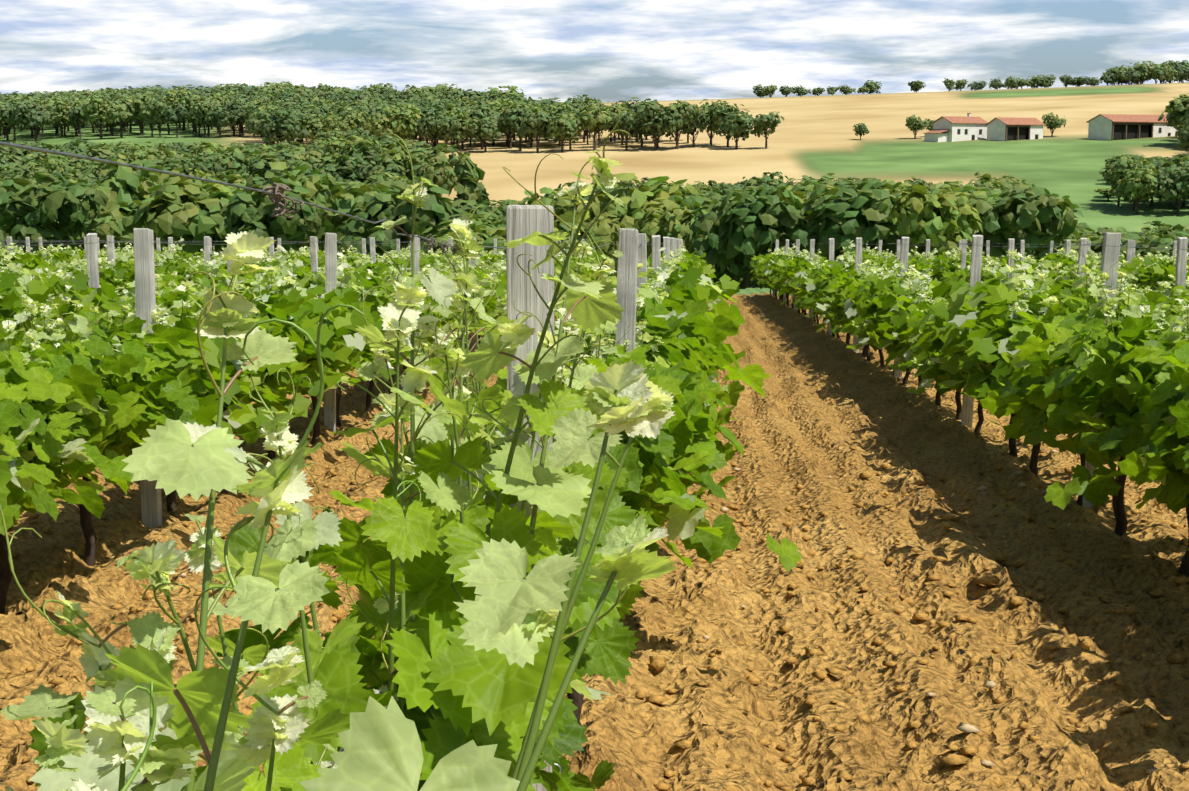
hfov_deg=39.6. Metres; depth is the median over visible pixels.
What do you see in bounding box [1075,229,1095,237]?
tree
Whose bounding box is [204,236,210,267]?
post
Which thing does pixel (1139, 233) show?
tree
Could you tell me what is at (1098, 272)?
vine
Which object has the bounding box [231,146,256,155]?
tree
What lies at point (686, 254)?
vine
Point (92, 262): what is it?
post
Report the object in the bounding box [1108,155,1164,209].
tree
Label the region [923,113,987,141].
farmhouse
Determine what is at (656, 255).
post
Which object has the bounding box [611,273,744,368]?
vine
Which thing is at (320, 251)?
vine
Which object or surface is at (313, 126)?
tree
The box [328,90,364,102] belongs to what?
tree
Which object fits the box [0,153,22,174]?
tree
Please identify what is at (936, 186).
tree
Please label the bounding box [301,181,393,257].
tree
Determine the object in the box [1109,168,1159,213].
tree
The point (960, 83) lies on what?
tree
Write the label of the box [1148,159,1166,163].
tree
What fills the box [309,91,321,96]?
tree
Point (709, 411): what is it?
vine
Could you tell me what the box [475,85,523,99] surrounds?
tree
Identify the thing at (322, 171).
tree
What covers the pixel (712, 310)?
vine
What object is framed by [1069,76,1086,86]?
tree
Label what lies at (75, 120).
tree
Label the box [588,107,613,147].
tree
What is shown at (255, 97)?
tree
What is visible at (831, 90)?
tree
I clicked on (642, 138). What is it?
tree
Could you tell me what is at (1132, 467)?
vine
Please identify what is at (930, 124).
tree
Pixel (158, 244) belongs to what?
post
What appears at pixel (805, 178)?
tree
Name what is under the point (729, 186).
tree
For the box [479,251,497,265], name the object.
vine
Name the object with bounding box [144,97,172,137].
tree
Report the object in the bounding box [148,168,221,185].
tree
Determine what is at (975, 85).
tree
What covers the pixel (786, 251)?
post
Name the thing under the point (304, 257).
vine
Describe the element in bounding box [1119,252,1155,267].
vine
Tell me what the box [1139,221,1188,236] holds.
tree
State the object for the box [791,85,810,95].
tree
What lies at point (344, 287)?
vine
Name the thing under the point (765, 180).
tree
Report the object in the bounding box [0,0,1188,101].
sky
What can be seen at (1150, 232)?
tree
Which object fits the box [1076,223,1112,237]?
tree
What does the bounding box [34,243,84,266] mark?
vine
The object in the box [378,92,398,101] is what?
tree
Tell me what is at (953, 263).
vine
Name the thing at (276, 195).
top wire
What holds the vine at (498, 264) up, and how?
on the ground
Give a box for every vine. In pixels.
[0,107,630,790]
[0,236,50,279]
[0,251,125,338]
[0,267,45,279]
[0,270,264,565]
[0,273,55,343]
[0,304,139,614]
[0,369,58,534]
[25,250,63,265]
[29,230,676,790]
[30,268,63,280]
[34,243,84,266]
[40,259,126,337]
[41,257,113,285]
[45,257,68,270]
[51,250,84,270]
[54,242,157,299]
[61,245,84,255]
[62,280,295,511]
[84,243,130,260]
[100,241,133,253]
[100,286,163,323]
[102,252,133,271]
[106,249,163,263]
[118,271,203,325]
[121,243,133,258]
[154,242,200,288]
[155,252,273,309]
[155,272,171,290]
[156,237,203,265]
[168,252,201,275]
[174,280,209,311]
[177,245,395,459]
[192,245,223,258]
[193,259,227,270]
[198,251,253,279]
[210,254,224,264]
[210,309,311,429]
[220,205,640,790]
[225,265,272,301]
[242,257,260,275]
[246,257,315,287]
[247,260,292,272]
[252,251,304,268]
[252,272,277,284]
[267,247,296,255]
[272,250,430,426]
[286,245,324,266]
[288,243,322,256]
[290,285,409,443]
[305,246,324,255]
[318,256,364,280]
[334,224,644,790]
[337,245,376,262]
[337,256,352,263]
[344,260,380,277]
[345,250,389,277]
[351,272,430,412]
[360,264,452,394]
[362,246,421,271]
[369,258,406,273]
[376,247,400,259]
[388,249,438,267]
[388,254,505,362]
[392,244,434,270]
[396,274,468,374]
[407,257,482,354]
[420,248,459,264]
[435,245,466,268]
[445,258,506,347]
[451,326,801,571]
[453,262,506,348]
[465,258,506,343]
[469,212,653,723]
[476,251,505,266]
[476,256,489,267]
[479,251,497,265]
[481,250,500,260]
[484,254,505,270]
[486,257,505,276]
[486,261,505,287]
[489,250,505,257]
[494,238,744,440]
[554,260,570,269]
[556,252,585,272]
[558,252,589,276]
[558,255,590,273]
[560,244,592,274]
[564,301,743,518]
[585,256,597,279]
[586,251,609,277]
[608,245,740,349]
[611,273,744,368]
[638,281,745,407]
[647,250,714,276]
[647,259,712,308]
[649,249,701,268]
[651,243,705,274]
[661,259,723,298]
[668,270,743,324]
[678,254,715,277]
[702,376,737,434]
[750,251,780,299]
[750,253,777,291]
[750,260,771,295]
[751,249,778,297]
[757,243,795,308]
[758,247,790,294]
[759,251,784,301]
[759,253,786,297]
[760,268,788,305]
[761,247,818,300]
[768,257,800,313]
[772,256,805,313]
[777,245,826,314]
[777,249,828,298]
[781,261,818,321]
[788,259,823,326]
[790,260,837,336]
[792,263,825,327]
[794,240,887,343]
[797,263,827,333]
[804,259,890,357]
[804,276,839,338]
[813,270,854,327]
[816,259,896,361]
[831,260,899,375]
[832,264,897,367]
[843,244,889,257]
[844,259,950,384]
[862,249,896,264]
[862,250,890,261]
[866,273,948,388]
[871,251,896,266]
[883,286,967,419]
[887,246,947,273]
[887,250,924,272]
[888,292,944,405]
[896,253,942,276]
[902,292,993,433]
[908,248,941,276]
[913,249,1097,456]
[919,245,986,281]
[938,296,1056,476]
[941,258,1003,282]
[942,265,960,281]
[955,264,1000,281]
[956,250,998,259]
[956,257,1022,286]
[979,246,1188,535]
[982,255,997,264]
[990,330,1084,505]
[991,248,1030,270]
[1011,263,1062,289]
[1014,254,1041,272]
[1014,258,1053,274]
[1014,304,1188,577]
[1022,265,1054,274]
[1030,262,1126,296]
[1042,247,1064,262]
[1043,246,1091,273]
[1054,250,1100,270]
[1061,275,1118,298]
[1068,254,1122,273]
[1081,278,1147,309]
[1086,261,1131,275]
[1115,284,1169,312]
[1117,349,1188,505]
[1118,257,1156,288]
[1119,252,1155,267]
[1119,252,1162,268]
[1123,246,1188,299]
[1125,274,1188,321]
[1144,276,1188,325]
[1153,249,1188,263]
[1153,250,1165,259]
[1157,265,1188,295]
[1168,269,1188,286]
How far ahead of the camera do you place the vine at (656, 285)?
10.66 m
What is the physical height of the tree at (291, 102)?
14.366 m
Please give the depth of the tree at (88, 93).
705.25 m
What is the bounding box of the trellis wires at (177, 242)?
[0,240,1188,339]
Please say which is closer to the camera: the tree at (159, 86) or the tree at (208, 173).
the tree at (208, 173)
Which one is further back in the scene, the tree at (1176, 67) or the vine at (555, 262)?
the tree at (1176, 67)
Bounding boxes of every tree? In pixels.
[0,95,21,130]
[0,100,24,140]
[0,101,26,140]
[0,141,21,145]
[0,146,8,153]
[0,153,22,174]
[0,161,54,185]
[0,172,108,252]
[0,174,39,190]
[0,178,38,249]
[4,141,39,149]
[6,143,34,158]
[10,93,35,125]
[10,101,58,140]
[10,179,75,200]
[14,98,23,130]
[18,96,56,137]
[18,153,63,165]
[20,154,68,174]
[21,101,33,136]
[24,99,45,138]
[26,92,41,96]
[26,180,40,187]
[27,143,72,157]
[29,94,45,99]
[30,144,71,160]
[39,154,72,172]
[44,92,70,99]
[44,93,71,134]
[45,97,81,137]
[46,170,96,183]
[47,176,92,184]
[53,169,90,176]
[57,91,80,97]
[57,98,74,135]
[60,188,133,250]
[65,98,87,135]
[65,142,116,158]
[67,104,86,138]
[68,95,85,132]
[68,140,104,149]
[68,146,112,167]
[69,160,97,172]
[73,89,90,96]
[76,99,94,132]
[77,90,105,126]
[80,95,125,138]
[80,162,115,178]
[81,158,207,257]
[87,98,125,135]
[90,173,116,180]
[91,89,113,126]
[94,94,122,133]
[97,153,127,170]
[105,141,126,148]
[107,90,130,130]
[108,89,139,128]
[108,97,135,137]
[109,143,139,152]
[110,147,157,174]
[115,149,128,160]
[122,118,133,131]
[122,176,231,256]
[124,92,155,135]
[128,141,184,165]
[129,97,132,132]
[130,88,154,124]
[130,115,144,133]
[139,102,155,136]
[140,85,163,90]
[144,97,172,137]
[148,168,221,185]
[149,92,169,127]
[153,159,191,174]
[154,86,179,95]
[154,141,169,149]
[159,150,190,159]
[160,154,195,165]
[161,89,199,130]
[162,88,183,127]
[162,142,187,150]
[163,102,187,137]
[172,95,199,133]
[176,146,190,154]
[182,142,198,150]
[182,157,223,175]
[184,84,208,91]
[185,93,206,132]
[186,110,200,136]
[187,168,218,182]
[188,141,239,159]
[189,101,221,136]
[190,96,220,135]
[190,177,212,186]
[191,87,220,96]
[191,150,228,170]
[197,99,215,136]
[199,182,251,200]
[200,181,237,190]
[202,174,258,188]
[204,93,231,133]
[205,88,234,94]
[205,104,236,137]
[206,162,346,252]
[209,84,230,89]
[209,92,234,125]
[209,169,263,182]
[215,100,244,135]
[216,148,274,177]
[219,177,321,251]
[225,83,253,95]
[226,83,250,89]
[227,100,247,135]
[229,94,251,99]
[229,142,253,146]
[229,143,262,148]
[230,98,250,134]
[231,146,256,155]
[238,86,268,95]
[240,92,270,105]
[243,99,279,136]
[244,107,277,144]
[244,153,297,180]
[245,100,282,114]
[246,176,264,194]
[251,91,283,102]
[251,107,278,144]
[252,105,282,141]
[253,108,308,144]
[258,85,280,90]
[260,82,291,87]
[260,87,271,91]
[260,147,293,154]
[262,145,309,154]
[270,89,301,100]
[270,143,295,150]
[273,81,294,87]
[273,83,285,88]
[273,94,313,106]
[273,148,298,166]
[275,98,312,108]
[278,173,385,199]
[280,103,314,141]
[281,147,326,168]
[282,85,312,93]
[286,113,303,144]
[288,165,318,175]
[289,141,315,147]
[292,109,312,142]
[296,88,310,97]
[296,101,317,107]
[297,159,327,174]
[299,86,323,94]
[299,106,317,112]
[299,111,316,139]
[299,114,339,140]
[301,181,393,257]
[305,142,322,152]
[307,97,325,103]
[308,149,334,156]
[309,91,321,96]
[311,128,344,146]
[312,103,349,118]
[314,83,332,89]
[315,112,341,129]
[316,88,341,97]
[316,128,340,144]
[317,136,353,156]
[317,155,374,185]
[318,99,335,105]
[321,86,342,90]
[322,93,332,99]
[325,154,341,163]
[327,108,369,131]
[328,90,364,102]
[332,94,354,103]
[333,136,366,151]
[333,190,404,259]
[334,141,387,154]
[335,102,355,112]
[335,136,382,154]
[335,141,388,161]
[338,182,381,195]
[339,87,353,91]
[341,127,374,138]
[341,145,389,162]
[347,100,376,107]
[347,106,374,118]
[348,133,375,139]
[353,97,378,102]
[354,90,370,96]
[356,84,377,90]
[356,103,390,111]
[361,153,411,184]
[361,177,472,257]
[362,185,400,196]
[363,93,383,99]
[363,97,391,104]
[363,104,424,137]
[363,172,410,184]
[364,114,382,133]
[365,83,396,92]
[367,102,405,115]
[368,133,397,140]
[370,173,399,186]
[370,179,416,190]
[372,100,400,110]
[373,148,420,179]
[374,87,400,93]
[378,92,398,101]
[378,139,432,154]
[380,138,415,145]
[380,180,396,186]
[387,111,417,139]
[395,91,416,98]
[398,141,461,167]
[400,91,419,102]
[401,85,433,95]
[402,102,447,141]
[404,146,459,195]
[408,97,430,102]
[411,95,439,101]
[415,100,428,140]
[416,92,441,99]
[417,112,446,146]
[420,220,505,255]
[421,83,447,91]
[429,99,448,105]
[433,116,458,153]
[434,84,460,95]
[438,110,478,150]
[440,88,463,100]
[441,104,471,144]
[442,101,466,144]
[444,98,460,106]
[452,97,477,106]
[453,153,484,208]
[455,108,469,148]
[458,89,481,101]
[458,199,515,215]
[463,200,505,221]
[463,211,478,220]
[465,102,479,141]
[466,105,499,146]
[466,212,505,228]
[467,116,501,151]
[469,104,498,149]
[472,96,499,104]
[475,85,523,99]
[476,98,498,104]
[476,182,490,208]
[477,92,516,101]
[486,215,505,227]
[487,98,523,143]
[488,102,511,145]
[494,201,525,226]
[497,116,512,146]
[498,114,514,148]
[500,104,536,150]
[506,97,528,140]
[509,93,541,101]
[509,100,545,141]
[513,99,548,144]
[516,110,553,152]
[517,104,554,146]
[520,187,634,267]
[539,181,592,199]
[541,97,560,140]
[543,113,583,151]
[546,102,579,115]
[548,107,581,146]
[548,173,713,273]
[563,112,582,149]
[564,94,609,135]
[564,99,584,110]
[575,97,604,137]
[578,103,611,150]
[579,108,585,142]
[579,112,588,144]
[583,187,624,273]
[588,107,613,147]
[605,104,625,139]
[607,105,630,143]
[608,100,630,137]
[610,112,641,149]
[611,111,630,144]
[615,97,660,141]
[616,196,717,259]
[617,180,636,188]
[624,109,648,146]
[634,101,683,149]
[636,177,673,187]
[636,179,662,188]
[641,129,673,147]
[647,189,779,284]
[649,183,683,191]
[663,100,700,148]
[678,111,710,147]
[680,181,712,191]
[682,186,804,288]
[686,190,736,206]
[696,180,726,190]
[697,186,719,198]
[699,99,727,144]
[709,102,751,146]
[714,112,755,148]
[717,195,758,288]
[719,180,757,190]
[720,185,741,193]
[722,197,766,287]
[741,171,788,188]
[749,111,783,148]
[753,84,766,97]
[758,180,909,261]
[762,85,776,96]
[770,181,799,196]
[771,175,813,185]
[777,185,824,199]
[779,85,793,96]
[779,184,860,244]
[785,178,819,191]
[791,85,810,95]
[800,186,819,200]
[806,173,848,187]
[807,176,843,180]
[810,87,824,95]
[822,177,877,189]
[826,86,838,94]
[837,85,855,94]
[850,183,906,196]
[853,123,869,139]
[857,86,869,92]
[863,80,881,93]
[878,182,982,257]
[884,178,904,192]
[904,177,932,191]
[905,115,928,138]
[908,80,925,91]
[918,191,1007,249]
[925,119,934,130]
[925,181,962,188]
[927,183,987,195]
[927,189,946,194]
[929,187,959,193]
[931,182,978,193]
[942,78,954,90]
[953,190,999,204]
[954,79,967,90]
[965,181,1009,192]
[967,81,987,90]
[968,172,1012,187]
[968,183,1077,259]
[969,179,999,187]
[975,180,1029,189]
[986,182,1028,194]
[988,77,1002,89]
[993,175,1025,183]
[995,184,1049,199]
[1002,76,1020,88]
[1017,78,1028,88]
[1025,227,1093,262]
[1026,75,1044,87]
[1039,74,1055,87]
[1042,112,1067,136]
[1052,193,1073,209]
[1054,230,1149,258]
[1059,74,1072,86]
[1063,203,1082,235]
[1063,231,1102,242]
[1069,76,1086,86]
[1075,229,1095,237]
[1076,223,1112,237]
[1086,77,1101,85]
[1094,188,1116,200]
[1099,164,1123,206]
[1099,227,1125,233]
[1100,72,1115,85]
[1105,154,1137,168]
[1107,65,1129,84]
[1107,158,1128,164]
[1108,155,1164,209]
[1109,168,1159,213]
[1115,67,1127,84]
[1118,80,1132,84]
[1123,230,1143,234]
[1125,68,1140,84]
[1127,61,1154,83]
[1128,226,1158,233]
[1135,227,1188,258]
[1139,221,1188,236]
[1141,233,1177,241]
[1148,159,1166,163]
[1148,165,1188,214]
[1150,64,1177,83]
[1155,158,1188,208]
[1157,93,1188,129]
[1161,60,1182,82]
[1169,154,1188,205]
[1170,60,1188,82]
[1173,114,1188,141]
[1176,94,1187,99]
[1176,101,1188,125]
[1177,64,1188,80]
[1177,126,1188,151]
[1182,225,1188,231]
[1184,69,1188,80]
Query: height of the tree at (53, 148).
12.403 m
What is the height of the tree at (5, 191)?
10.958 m
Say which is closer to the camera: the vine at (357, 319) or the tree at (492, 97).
the vine at (357, 319)
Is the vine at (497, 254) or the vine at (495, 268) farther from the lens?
the vine at (497, 254)
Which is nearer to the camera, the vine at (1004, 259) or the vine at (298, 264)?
the vine at (298, 264)
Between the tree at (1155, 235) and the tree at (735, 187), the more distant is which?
the tree at (735, 187)
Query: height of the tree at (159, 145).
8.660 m
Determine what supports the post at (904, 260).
on the ground
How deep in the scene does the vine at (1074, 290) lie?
19.60 m
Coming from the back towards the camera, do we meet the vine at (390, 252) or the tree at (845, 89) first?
the tree at (845, 89)
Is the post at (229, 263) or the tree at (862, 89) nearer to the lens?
the post at (229, 263)
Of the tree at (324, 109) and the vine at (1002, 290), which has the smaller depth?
the vine at (1002, 290)
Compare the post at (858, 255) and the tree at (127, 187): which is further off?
the tree at (127, 187)
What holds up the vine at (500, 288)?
on the ground
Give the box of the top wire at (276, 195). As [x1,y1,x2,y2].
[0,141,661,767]
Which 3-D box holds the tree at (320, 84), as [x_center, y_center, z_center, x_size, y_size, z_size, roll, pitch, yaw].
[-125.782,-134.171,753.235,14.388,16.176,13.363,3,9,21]
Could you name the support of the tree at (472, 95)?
on the ground
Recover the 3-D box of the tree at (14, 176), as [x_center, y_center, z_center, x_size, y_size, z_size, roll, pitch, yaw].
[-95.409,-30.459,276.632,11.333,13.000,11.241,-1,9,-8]
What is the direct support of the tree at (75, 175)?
on the ground
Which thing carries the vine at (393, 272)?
on the ground
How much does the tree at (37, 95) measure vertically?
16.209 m
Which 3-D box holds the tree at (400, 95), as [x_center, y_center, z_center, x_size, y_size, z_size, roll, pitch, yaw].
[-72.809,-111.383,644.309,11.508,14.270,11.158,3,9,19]
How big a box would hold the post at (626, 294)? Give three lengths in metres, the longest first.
1.970 x 0.102 x 0.082 m
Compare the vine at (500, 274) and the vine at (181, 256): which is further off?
the vine at (181, 256)
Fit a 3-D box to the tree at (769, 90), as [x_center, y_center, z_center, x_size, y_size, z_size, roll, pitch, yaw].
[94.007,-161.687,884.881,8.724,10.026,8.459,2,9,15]
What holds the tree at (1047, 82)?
on the ground
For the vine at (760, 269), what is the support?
on the ground
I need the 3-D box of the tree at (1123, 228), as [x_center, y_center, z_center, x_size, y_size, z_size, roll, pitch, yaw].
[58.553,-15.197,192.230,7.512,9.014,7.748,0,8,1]
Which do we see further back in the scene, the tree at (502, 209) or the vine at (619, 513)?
the tree at (502, 209)
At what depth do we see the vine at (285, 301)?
11.14 m
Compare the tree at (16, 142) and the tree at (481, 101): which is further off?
the tree at (481, 101)
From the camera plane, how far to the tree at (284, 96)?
629.63 m
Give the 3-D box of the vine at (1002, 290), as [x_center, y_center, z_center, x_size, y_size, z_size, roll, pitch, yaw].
[2.905,-0.180,11.609,1.342,1.665,1.484,0,8,1]
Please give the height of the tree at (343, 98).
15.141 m
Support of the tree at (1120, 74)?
on the ground
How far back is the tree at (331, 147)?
356.79 m
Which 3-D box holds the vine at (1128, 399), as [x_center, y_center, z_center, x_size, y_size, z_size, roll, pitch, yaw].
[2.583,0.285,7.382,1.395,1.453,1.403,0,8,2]
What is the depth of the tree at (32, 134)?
639.23 m
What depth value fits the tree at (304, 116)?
502.11 m
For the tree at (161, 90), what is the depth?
712.40 m
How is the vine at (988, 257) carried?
on the ground
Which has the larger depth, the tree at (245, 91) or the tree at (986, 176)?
the tree at (245, 91)
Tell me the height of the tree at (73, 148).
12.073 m
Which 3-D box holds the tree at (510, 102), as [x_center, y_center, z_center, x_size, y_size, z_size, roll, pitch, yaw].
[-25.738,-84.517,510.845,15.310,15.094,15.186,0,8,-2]
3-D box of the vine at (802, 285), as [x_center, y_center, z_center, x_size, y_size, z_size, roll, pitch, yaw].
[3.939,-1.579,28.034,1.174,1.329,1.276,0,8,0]
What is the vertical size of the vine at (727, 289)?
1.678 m
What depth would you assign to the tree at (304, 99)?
596.14 m
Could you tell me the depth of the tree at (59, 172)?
300.34 m
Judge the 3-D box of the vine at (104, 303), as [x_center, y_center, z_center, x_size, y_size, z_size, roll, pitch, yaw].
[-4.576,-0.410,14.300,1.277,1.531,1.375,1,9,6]
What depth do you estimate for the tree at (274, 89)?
716.26 m
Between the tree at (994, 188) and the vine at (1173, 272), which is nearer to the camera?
the vine at (1173, 272)
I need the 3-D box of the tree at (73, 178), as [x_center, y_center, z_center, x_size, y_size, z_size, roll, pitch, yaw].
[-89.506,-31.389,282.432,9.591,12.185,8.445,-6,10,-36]
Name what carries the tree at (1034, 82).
on the ground
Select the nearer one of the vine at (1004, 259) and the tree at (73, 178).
the vine at (1004, 259)
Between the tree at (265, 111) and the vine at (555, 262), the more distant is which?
the tree at (265, 111)
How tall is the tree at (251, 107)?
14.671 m
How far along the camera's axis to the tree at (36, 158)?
327.31 m
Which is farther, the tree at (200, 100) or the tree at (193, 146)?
the tree at (200, 100)
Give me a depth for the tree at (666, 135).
476.30 m
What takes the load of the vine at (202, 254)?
on the ground
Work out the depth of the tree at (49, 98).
644.00 m
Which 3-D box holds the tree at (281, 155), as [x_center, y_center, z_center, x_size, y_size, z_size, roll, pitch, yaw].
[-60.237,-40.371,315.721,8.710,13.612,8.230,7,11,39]
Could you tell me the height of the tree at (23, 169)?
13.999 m
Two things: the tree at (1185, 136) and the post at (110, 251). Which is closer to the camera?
the post at (110, 251)
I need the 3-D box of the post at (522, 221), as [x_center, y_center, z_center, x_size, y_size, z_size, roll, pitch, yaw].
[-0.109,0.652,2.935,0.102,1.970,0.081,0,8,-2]
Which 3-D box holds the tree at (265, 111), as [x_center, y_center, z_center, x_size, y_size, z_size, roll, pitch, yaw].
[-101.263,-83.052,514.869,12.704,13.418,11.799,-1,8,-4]
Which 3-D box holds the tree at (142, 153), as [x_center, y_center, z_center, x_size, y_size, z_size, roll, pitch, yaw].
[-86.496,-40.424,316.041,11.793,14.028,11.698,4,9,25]
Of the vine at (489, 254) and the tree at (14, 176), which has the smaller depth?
the vine at (489, 254)
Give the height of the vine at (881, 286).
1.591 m
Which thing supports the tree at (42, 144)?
on the ground
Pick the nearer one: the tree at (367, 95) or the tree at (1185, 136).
the tree at (1185, 136)
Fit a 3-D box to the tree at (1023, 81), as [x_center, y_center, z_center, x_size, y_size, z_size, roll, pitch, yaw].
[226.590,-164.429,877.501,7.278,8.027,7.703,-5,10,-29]
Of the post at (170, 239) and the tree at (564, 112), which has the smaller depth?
the post at (170, 239)
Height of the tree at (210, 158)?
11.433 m
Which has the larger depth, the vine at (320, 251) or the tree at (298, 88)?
the tree at (298, 88)
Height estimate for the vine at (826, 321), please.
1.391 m
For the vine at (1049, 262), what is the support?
on the ground
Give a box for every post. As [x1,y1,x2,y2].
[7,236,12,253]
[25,237,30,253]
[84,237,86,258]
[86,233,99,293]
[106,235,114,265]
[133,228,162,528]
[156,238,160,251]
[168,237,172,254]
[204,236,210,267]
[227,235,233,284]
[269,237,274,257]
[310,236,317,271]
[324,233,337,431]
[362,238,365,254]
[370,237,375,264]
[396,239,399,253]
[410,235,418,274]
[448,238,452,255]
[469,237,476,351]
[494,239,496,254]
[506,205,561,790]
[615,228,640,353]
[637,233,648,292]
[650,235,660,272]
[662,237,669,265]
[669,238,673,259]
[674,238,675,256]
[676,239,679,253]
[773,240,778,296]
[783,239,788,301]
[794,239,799,309]
[809,239,814,318]
[828,238,833,334]
[853,238,861,352]
[878,240,881,254]
[894,237,908,378]
[897,240,899,259]
[925,239,929,258]
[958,240,961,253]
[961,235,982,427]
[961,239,967,268]
[986,240,989,259]
[1007,239,1014,276]
[1020,240,1024,260]
[1049,241,1053,253]
[1065,240,1070,256]
[1077,238,1086,277]
[1082,233,1122,507]
[1087,241,1090,253]
[1125,240,1132,270]
[1132,240,1134,257]
[1172,241,1176,258]
[1175,237,1187,289]
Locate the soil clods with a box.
[0,437,1188,790]
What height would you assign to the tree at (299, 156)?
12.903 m
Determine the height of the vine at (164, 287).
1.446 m
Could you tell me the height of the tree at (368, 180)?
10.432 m
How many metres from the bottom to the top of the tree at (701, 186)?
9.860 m
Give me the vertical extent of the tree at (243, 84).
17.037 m
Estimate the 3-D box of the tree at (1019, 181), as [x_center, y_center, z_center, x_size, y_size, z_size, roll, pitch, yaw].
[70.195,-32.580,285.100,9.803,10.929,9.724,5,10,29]
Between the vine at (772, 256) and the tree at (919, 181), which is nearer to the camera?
the vine at (772, 256)
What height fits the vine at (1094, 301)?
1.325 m
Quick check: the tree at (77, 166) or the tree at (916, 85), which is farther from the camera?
the tree at (916, 85)
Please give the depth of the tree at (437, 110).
487.55 m
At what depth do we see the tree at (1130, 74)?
860.52 m
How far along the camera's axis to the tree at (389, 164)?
305.30 m
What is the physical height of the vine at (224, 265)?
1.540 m
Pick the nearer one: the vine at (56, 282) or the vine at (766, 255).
the vine at (56, 282)
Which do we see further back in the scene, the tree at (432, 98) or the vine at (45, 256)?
the tree at (432, 98)
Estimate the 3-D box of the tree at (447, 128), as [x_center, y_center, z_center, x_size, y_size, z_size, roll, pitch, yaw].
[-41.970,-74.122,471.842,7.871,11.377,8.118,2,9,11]
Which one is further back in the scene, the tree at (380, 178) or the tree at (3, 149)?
the tree at (3, 149)
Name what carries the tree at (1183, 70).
on the ground
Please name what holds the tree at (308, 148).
on the ground
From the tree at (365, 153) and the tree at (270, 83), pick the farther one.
the tree at (270, 83)
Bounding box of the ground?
[0,82,1188,790]
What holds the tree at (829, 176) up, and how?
on the ground
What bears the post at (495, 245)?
on the ground
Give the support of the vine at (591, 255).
on the ground
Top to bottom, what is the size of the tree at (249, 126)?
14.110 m
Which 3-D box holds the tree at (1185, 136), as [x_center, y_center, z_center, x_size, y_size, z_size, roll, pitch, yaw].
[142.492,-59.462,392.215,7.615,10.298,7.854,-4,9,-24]
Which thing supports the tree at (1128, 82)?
on the ground
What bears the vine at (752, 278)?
on the ground
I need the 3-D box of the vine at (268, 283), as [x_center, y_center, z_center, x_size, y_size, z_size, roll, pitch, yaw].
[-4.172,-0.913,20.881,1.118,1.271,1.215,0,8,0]
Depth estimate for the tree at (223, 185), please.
260.59 m
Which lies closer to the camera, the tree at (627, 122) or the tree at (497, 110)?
the tree at (627, 122)
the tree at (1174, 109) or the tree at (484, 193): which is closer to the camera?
the tree at (484, 193)
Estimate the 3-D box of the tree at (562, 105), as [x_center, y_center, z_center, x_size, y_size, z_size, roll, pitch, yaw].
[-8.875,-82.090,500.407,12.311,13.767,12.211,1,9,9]
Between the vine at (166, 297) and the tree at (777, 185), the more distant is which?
the tree at (777, 185)
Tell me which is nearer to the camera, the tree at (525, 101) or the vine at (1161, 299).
the vine at (1161, 299)
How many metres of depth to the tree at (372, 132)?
485.38 m
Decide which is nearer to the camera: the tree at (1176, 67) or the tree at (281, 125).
the tree at (281, 125)
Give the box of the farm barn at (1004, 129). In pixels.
[985,117,1045,140]
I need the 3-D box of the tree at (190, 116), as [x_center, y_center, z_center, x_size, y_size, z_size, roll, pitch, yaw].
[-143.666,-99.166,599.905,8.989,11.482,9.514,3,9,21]
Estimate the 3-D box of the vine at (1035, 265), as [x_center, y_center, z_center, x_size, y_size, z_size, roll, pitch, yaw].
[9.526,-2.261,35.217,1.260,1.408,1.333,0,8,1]
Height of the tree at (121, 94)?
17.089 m
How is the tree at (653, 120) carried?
on the ground
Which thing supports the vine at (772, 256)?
on the ground
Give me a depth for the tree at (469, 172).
230.58 m
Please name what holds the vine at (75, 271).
on the ground
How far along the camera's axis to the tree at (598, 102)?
529.58 m
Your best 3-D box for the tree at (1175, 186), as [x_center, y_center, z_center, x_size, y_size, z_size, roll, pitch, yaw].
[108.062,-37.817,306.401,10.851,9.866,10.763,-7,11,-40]
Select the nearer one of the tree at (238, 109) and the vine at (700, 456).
the vine at (700, 456)
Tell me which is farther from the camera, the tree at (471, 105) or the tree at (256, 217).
the tree at (471, 105)
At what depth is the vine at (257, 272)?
29.16 m
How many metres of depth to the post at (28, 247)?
38.93 m
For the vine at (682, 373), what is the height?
1.410 m
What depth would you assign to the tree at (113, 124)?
621.64 m
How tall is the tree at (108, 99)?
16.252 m
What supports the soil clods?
on the ground
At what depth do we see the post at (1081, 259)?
20.48 m
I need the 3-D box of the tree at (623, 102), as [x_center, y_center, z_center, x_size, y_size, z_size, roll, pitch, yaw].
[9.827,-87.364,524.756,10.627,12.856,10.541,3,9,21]
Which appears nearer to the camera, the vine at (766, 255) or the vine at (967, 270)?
the vine at (967, 270)
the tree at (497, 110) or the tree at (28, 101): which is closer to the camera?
the tree at (497, 110)
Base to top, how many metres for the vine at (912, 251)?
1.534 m
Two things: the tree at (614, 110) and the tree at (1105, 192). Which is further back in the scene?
the tree at (614, 110)
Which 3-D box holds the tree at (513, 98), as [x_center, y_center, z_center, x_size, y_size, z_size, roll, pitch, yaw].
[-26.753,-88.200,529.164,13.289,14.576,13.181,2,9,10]
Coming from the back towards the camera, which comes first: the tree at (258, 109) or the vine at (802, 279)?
the tree at (258, 109)
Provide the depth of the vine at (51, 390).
6.73 m
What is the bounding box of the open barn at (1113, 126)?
[1086,114,1175,139]

